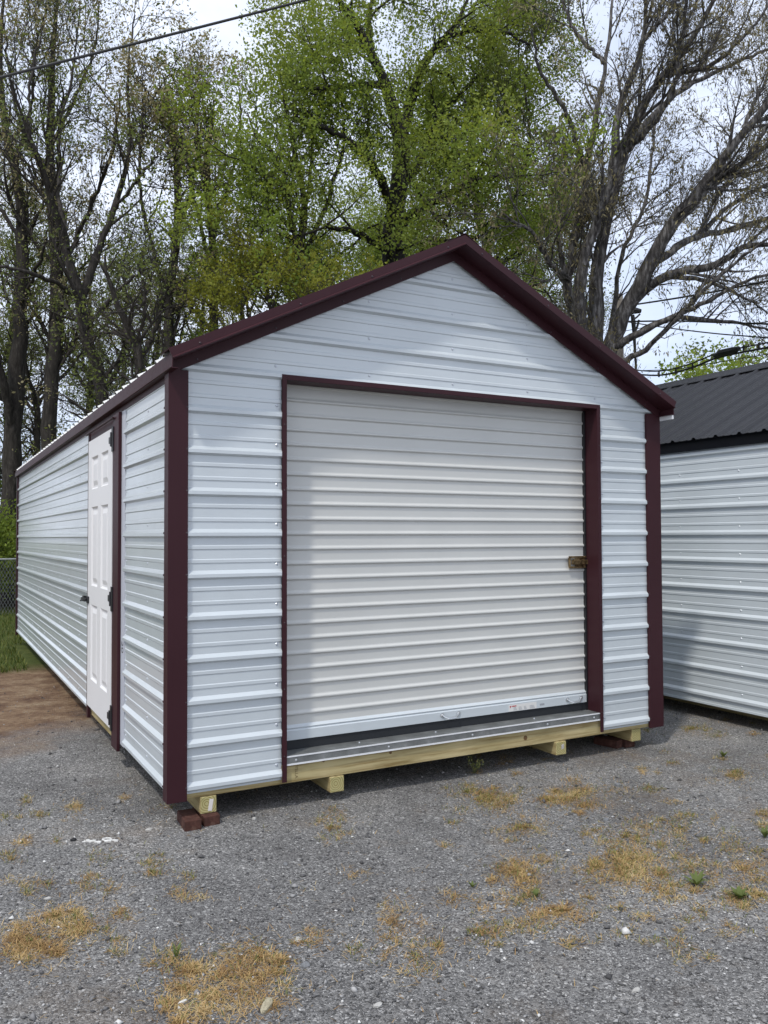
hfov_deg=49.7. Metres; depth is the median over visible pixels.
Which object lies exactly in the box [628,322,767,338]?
power line
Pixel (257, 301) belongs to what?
slender tree
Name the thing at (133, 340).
crooked tree
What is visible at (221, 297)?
tree
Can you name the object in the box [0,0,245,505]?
leaning tree
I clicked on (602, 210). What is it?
multi stem tree
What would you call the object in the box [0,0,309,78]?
overhead cable
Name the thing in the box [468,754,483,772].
weed
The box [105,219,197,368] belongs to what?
tall tree
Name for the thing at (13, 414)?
tall tree
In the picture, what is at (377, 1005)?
stone
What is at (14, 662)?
grass
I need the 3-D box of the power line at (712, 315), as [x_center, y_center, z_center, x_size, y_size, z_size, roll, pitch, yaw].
[7.038,-4.085,17.289,0.292,0.979,6.752,0,-2,-16]
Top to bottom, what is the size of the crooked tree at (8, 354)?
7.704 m
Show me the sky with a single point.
(207, 11)
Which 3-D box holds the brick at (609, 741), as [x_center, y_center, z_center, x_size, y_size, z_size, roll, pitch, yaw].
[1.674,1.713,6.194,0.090,0.058,0.200,1,-2,-43]
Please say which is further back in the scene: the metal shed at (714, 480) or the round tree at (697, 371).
the round tree at (697, 371)
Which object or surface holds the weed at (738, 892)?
on the ground at (106, 769)
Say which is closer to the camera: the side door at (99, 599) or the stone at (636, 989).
the stone at (636, 989)
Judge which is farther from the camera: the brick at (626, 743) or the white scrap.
the brick at (626, 743)
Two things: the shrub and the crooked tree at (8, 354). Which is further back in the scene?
the crooked tree at (8, 354)
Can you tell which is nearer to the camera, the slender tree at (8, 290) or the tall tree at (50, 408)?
the tall tree at (50, 408)
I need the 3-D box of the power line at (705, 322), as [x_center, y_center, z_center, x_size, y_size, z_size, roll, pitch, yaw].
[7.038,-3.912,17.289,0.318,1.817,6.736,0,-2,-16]
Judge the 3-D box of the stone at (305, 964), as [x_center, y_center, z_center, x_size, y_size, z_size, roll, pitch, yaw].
[-0.286,1.652,3.031,0.036,0.017,0.024,1,-2,-29]
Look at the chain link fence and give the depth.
16.76 m
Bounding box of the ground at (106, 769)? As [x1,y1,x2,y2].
[0,609,767,1023]
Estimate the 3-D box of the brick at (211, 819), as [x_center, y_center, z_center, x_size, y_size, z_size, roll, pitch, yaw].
[-0.980,1.675,4.576,0.090,0.058,0.200,1,-2,-31]
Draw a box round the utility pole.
[616,293,641,368]
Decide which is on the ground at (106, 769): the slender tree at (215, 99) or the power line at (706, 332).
the slender tree at (215, 99)
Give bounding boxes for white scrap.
[82,837,117,842]
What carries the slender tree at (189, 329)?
on the ground at (106, 769)
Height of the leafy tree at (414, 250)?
15.080 m
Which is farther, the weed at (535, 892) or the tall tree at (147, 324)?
the tall tree at (147, 324)
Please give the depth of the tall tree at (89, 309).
30.22 m
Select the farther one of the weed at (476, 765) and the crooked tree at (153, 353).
the crooked tree at (153, 353)
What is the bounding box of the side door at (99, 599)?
[80,427,113,730]
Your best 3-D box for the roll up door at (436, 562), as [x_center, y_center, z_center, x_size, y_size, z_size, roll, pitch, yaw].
[0.426,0.282,5.455,2.440,2.266,0.065,1,-2,-29]
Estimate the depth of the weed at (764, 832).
4.29 m
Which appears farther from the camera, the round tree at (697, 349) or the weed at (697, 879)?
the round tree at (697, 349)
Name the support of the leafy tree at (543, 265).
on the ground at (106, 769)
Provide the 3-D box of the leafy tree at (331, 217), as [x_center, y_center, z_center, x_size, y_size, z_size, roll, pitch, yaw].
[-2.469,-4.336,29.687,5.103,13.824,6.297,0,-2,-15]
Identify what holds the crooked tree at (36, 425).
on the ground at (106, 769)
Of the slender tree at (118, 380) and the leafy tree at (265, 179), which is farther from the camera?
the slender tree at (118, 380)
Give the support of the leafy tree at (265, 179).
on the ground at (106, 769)
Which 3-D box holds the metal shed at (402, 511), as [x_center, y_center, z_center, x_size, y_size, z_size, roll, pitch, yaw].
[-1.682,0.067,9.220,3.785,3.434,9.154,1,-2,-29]
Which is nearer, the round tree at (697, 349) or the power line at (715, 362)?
the power line at (715, 362)
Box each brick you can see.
[177,808,201,831]
[193,807,219,826]
[594,735,622,748]
[607,735,634,747]
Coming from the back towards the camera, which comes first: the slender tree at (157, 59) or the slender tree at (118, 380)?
the slender tree at (118, 380)
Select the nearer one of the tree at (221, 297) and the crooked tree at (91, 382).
the tree at (221, 297)
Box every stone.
[301,961,309,967]
[373,1002,381,1007]
[632,987,640,992]
[651,931,661,935]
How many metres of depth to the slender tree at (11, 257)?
25.76 m
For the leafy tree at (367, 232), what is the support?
on the ground at (106, 769)
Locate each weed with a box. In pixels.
[171,940,181,957]
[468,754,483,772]
[532,887,538,896]
[682,870,705,884]
[730,885,747,898]
[758,824,767,837]
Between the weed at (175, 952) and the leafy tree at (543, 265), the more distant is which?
the leafy tree at (543, 265)
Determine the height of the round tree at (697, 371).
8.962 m
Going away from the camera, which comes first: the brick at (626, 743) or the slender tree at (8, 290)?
the brick at (626, 743)
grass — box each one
[0,606,29,672]
[0,703,767,1023]
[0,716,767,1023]
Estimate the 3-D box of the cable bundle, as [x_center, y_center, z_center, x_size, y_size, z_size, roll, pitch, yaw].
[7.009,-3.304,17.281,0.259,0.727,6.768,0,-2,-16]
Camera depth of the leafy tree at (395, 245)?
15.63 m
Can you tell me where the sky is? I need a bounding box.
[0,0,767,502]
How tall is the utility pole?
7.866 m
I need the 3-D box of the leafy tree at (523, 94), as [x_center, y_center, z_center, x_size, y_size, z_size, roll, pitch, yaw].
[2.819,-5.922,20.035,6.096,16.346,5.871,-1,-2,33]
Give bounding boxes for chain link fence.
[0,558,15,614]
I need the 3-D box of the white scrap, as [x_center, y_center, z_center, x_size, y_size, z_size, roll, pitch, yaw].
[-1.462,1.693,4.277,0.180,0.010,0.056,0,-2,-14]
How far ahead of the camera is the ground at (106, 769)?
3.80 m
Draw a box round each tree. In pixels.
[0,0,90,608]
[0,0,167,449]
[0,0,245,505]
[0,153,47,468]
[0,157,71,487]
[0,316,87,461]
[0,319,109,474]
[1,300,149,430]
[26,203,225,414]
[27,194,151,411]
[51,27,236,356]
[71,281,245,382]
[74,227,174,410]
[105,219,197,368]
[108,1,273,339]
[140,0,434,337]
[156,207,256,356]
[175,196,387,342]
[189,195,282,326]
[226,0,625,306]
[270,175,380,302]
[309,169,435,282]
[358,161,530,284]
[392,0,645,315]
[403,0,767,380]
[509,172,613,339]
[655,335,767,382]
[673,336,767,372]
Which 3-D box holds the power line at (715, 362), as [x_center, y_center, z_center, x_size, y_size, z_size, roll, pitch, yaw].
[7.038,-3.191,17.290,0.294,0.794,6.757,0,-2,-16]
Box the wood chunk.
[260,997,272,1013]
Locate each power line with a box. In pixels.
[626,306,764,330]
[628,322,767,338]
[629,320,767,324]
[638,280,767,304]
[647,354,767,370]
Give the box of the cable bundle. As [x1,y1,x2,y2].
[638,342,767,376]
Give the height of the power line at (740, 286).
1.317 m
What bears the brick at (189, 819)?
on the ground at (106, 769)
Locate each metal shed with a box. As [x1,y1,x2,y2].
[14,233,675,813]
[656,361,767,720]
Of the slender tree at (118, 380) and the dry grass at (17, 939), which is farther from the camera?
the slender tree at (118, 380)
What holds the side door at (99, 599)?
in the metal shed at (402, 511)
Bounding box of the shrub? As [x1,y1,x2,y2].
[0,499,16,601]
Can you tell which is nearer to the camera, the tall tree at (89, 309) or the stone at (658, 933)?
the stone at (658, 933)
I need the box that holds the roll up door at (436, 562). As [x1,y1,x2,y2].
[287,384,587,749]

